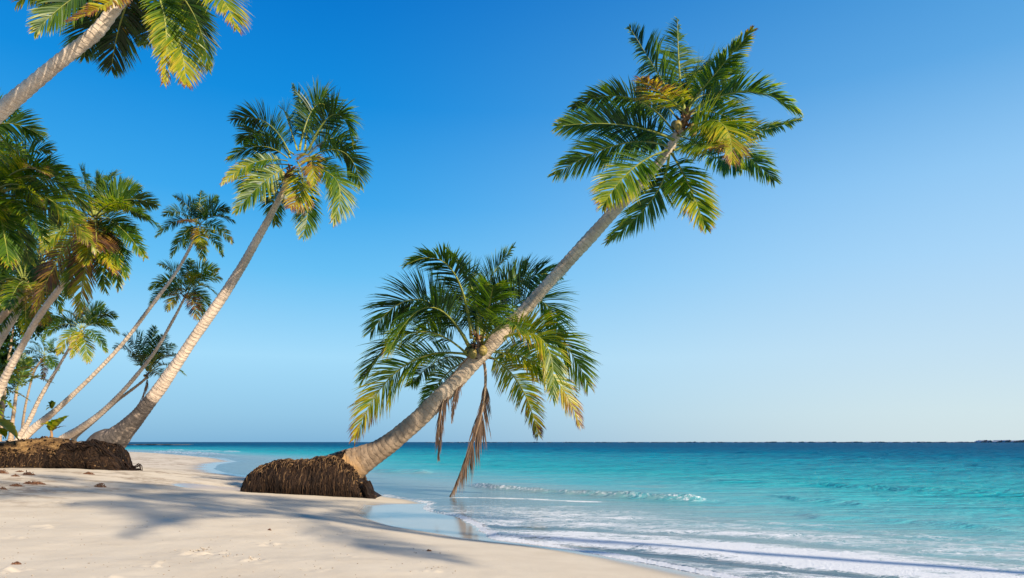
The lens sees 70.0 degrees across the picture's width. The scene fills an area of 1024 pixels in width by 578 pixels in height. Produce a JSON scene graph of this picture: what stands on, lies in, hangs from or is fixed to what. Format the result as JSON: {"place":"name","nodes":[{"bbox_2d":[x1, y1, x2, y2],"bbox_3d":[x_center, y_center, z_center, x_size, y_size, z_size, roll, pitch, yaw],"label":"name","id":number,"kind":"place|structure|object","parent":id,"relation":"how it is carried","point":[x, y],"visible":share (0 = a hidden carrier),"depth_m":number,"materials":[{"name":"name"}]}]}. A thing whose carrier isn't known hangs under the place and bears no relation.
{"place":"outdoors","nodes":[
{"label":"outdoors","id":0,"kind":"place"},
{"bbox_2d":[0,437,79,467],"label":"soil bank","id":1,"kind":"structure","parent":0,"point":[25,445],"depth_m":22.28,"materials":[{"name":"brown soil"}]},
{"bbox_2d":[0,418,17,438],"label":"banana leaf clump","id":2,"kind":"object","parent":1,"relation":"on","point":[8,425],"visible":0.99,"depth_m":22.64,"materials":[{"name":"green plant"}]},
{"bbox_2d":[0,451,53,467],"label":"bank roots","id":3,"kind":"object","parent":1,"relation":"attached to","point":[12,461],"visible":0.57,"depth_m":21.83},
{"bbox_2d":[0,436,76,467],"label":"bank crumbs","id":4,"kind":"object","parent":1,"relation":"on","point":[29,449],"visible":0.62,"depth_m":22.11,"materials":[{"name":"brown soil"}]},
{"bbox_2d":[0,212,84,347],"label":"palm tree","id":5,"kind":"object","parent":1,"relation":"on","point":[3,336],"visible":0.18,"depth_m":22.36,"materials":[{"name":"green plant"}]},
{"bbox_2d":[41,416,67,436],"bbox_3d":[-14.754,4.531,23.532,1.052,0.910,0.375,0,-12,0],"label":"palm seedling","id":6,"kind":"object","parent":1,"relation":"on","point":[52,425],"visible":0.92,"depth_m":23.53,"materials":[{"name":"green plant"}]},
{"bbox_2d":[0,441,883,577],"bbox_3d":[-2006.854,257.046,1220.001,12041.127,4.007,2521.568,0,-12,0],"label":"beach","id":7,"kind":"structure","parent":0,"point":[196,498],"depth_m":9.58,"materials":[{"name":"beige sand"}]},
{"bbox_2d":[0,346,21,438],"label":"shrub","id":8,"kind":"object","parent":7,"relation":"on","point":[4,358],"visible":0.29,"depth_m":27.90,"materials":[{"name":"green plant"}]},
{"bbox_2d":[0,223,41,304],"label":"shrub","id":9,"kind":"object","parent":7,"relation":"on","point":[21,263],"visible":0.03,"depth_m":29.75,"materials":[{"name":"green plant"}]},
{"bbox_2d":[2,353,42,440],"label":"young palm","id":10,"kind":"object","parent":7,"relation":"on","point":[22,361],"visible":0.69,"depth_m":25.20,"materials":[{"name":"green plant"}]},
{"bbox_2d":[0,86,49,199],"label":"palm tree","id":11,"kind":"object","parent":7,"relation":"on","point":[7,129],"visible":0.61,"depth_m":16.29,"materials":[{"name":"green plant"}]},
{"bbox_2d":[0,362,53,417],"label":"young palm","id":12,"kind":"object","parent":7,"relation":"on","point":[12,377],"visible":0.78,"depth_m":20.67,"materials":[{"name":"green plant"}]},
{"bbox_2d":[21,470,34,474],"bbox_3d":[-12.194,4.625,18.425,0.346,0.131,0.290,-9,-15,37],"label":"seaweed clump","id":13,"kind":"object","parent":7,"relation":"on","point":[28,473],"visible":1,"depth_m":18.38,"materials":[{"name":"brown plant"}]},
{"bbox_2d":[0,229,59,334],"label":"palm tree","id":14,"kind":"object","parent":7,"relation":"on","point":[23,294],"visible":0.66,"depth_m":20.64,"materials":[{"name":"green plant"}]},
{"bbox_2d":[0,229,60,441],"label":"palm tree","id":15,"kind":"object","parent":7,"relation":"on","point":[10,341],"visible":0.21,"depth_m":26.93,"materials":[{"name":"green plant"}]},
{"bbox_2d":[23,481,44,484],"bbox_3d":[-10.460,4.247,16.028,0.440,0.080,0.387,6,-13,-28],"label":"seaweed clump","id":16,"kind":"object","parent":7,"relation":"on","point":[35,482],"visible":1,"depth_m":15.97,"materials":[{"name":"brown plant"}]},
{"bbox_2d":[21,335,63,427],"bbox_3d":[-21.675,4.638,33.577,3.085,5.160,1.319,-6,-13,27],"label":"palm tree","id":17,"kind":"object","parent":7,"relation":"on","point":[44,360],"visible":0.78,"depth_m":33.80,"materials":[{"name":"green plant"}]},
{"bbox_2d":[0,131,99,271],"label":"palm tree","id":18,"kind":"object","parent":7,"relation":"on","point":[18,214],"visible":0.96,"depth_m":15.15,"materials":[{"name":"green plant"}]},
{"bbox_2d":[14,300,119,440],"bbox_3d":[-15.680,2.862,25.293,4.644,5.188,1.410,-4,-12,17],"label":"palm tree","id":19,"kind":"object","parent":7,"relation":"on","point":[80,337],"visible":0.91,"depth_m":25.20,"materials":[{"name":"green plant"}]},
{"bbox_2d":[0,162,161,399],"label":"palm tree","id":20,"kind":"object","parent":7,"relation":"on","point":[107,240],"visible":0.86,"depth_m":18.56,"materials":[{"name":"green plant"}]},
{"bbox_2d":[94,483,106,486],"bbox_3d":[-9.154,4.359,16.265,0.270,0.105,0.244,4,-12,-18],"label":"seaweed clump","id":21,"kind":"object","parent":7,"relation":"on","point":[98,485],"visible":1,"depth_m":16.24,"materials":[{"name":"brown plant"}]},
{"bbox_2d":[0,0,255,123],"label":"palm tree","id":22,"kind":"object","parent":7,"relation":"on","point":[193,17],"visible":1,"depth_m":12.31,"materials":[{"name":"green plant"}]},
{"bbox_2d":[71,324,185,440],"bbox_3d":[-15.566,3.960,30.461,6.117,4.966,2.574,-10,-15,39],"label":"palm tree","id":23,"kind":"object","parent":7,"relation":"on","point":[146,351],"visible":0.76,"depth_m":30.07,"materials":[{"name":"green plant"}]},
{"bbox_2d":[23,190,236,438],"bbox_3d":[-13.966,1.002,25.858,9.611,9.118,1.962,-4,-13,20],"label":"palm tree","id":24,"kind":"object","parent":7,"relation":"on","point":[200,242],"visible":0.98,"depth_m":25.77,"materials":[{"name":"green plant"}]},
{"bbox_2d":[46,400,55,409],"bbox_3d":[-16.680,4.221,26.499,0.355,0.357,0.278,0,-12,0],"label":"climbing fern","id":25,"kind":"object","parent":24,"relation":"attached to","point":[51,405],"visible":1,"depth_m":26.50,"materials":[{"name":"green plant"}]},
{"bbox_2d":[58,258,222,438],"bbox_3d":[-14.371,2.378,27.836,8.286,7.340,2.328,-4,-12,18],"label":"palm tree","id":26,"kind":"object","parent":7,"relation":"on","point":[193,277],"visible":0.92,"depth_m":27.75,"materials":[{"name":"green plant"}]},
{"bbox_2d":[36,75,373,470],"bbox_3d":[-9.774,-0.444,22.826,11.366,12.736,3.716,-3,-12,16],"label":"palm tree","id":27,"kind":"object","parent":7,"relation":"on","point":[103,449],"visible":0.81,"depth_m":22.69,"materials":[{"name":"green plant"}]},
{"bbox_2d":[1,477,455,577],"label":"shell grit","id":28,"kind":"object","parent":7,"relation":"on","point":[203,549],"visible":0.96,"depth_m":7.69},
{"bbox_2d":[347,241,600,499],"bbox_3d":[-1.182,1.799,18.041,6.767,6.872,5.324,0,-12,0],"label":"palm tree","id":29,"kind":"object","parent":7,"relation":"on","point":[480,310],"visible":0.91,"depth_m":18.12,"materials":[{"name":"green plant"}]},
{"bbox_2d":[240,17,802,498],"bbox_3d":[0.110,-1.217,17.278,14.242,12.313,5.270,-2,-12,9],"label":"palm tree","id":30,"kind":"object","parent":7,"relation":"on","point":[342,473],"visible":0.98,"depth_m":17.54,"materials":[{"name":"green plant"}]},
{"bbox_2d":[0,0,1023,441],"label":"sky","id":31,"kind":"structure","parent":0,"point":[873,293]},
{"bbox_2d":[125,442,1023,577],"bbox_3d":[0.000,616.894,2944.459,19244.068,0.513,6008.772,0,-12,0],"label":"sea","id":32,"kind":"structure","parent":0,"point":[919,509],"depth_m":18.21,"materials":[{"name":"teal liquid"}]},
{"bbox_2d":[128,444,190,444],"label":"reef","id":33,"kind":"object","parent":32,"relation":"in","point":[159,444],"visible":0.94,"depth_m":288.82},
{"bbox_2d":[856,440,1023,441],"bbox_3d":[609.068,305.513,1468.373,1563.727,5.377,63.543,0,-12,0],"label":"distant coast","id":34,"kind":"structure","parent":32,"relation":"on","point":[991,441],"depth_m":1451.57}
]}

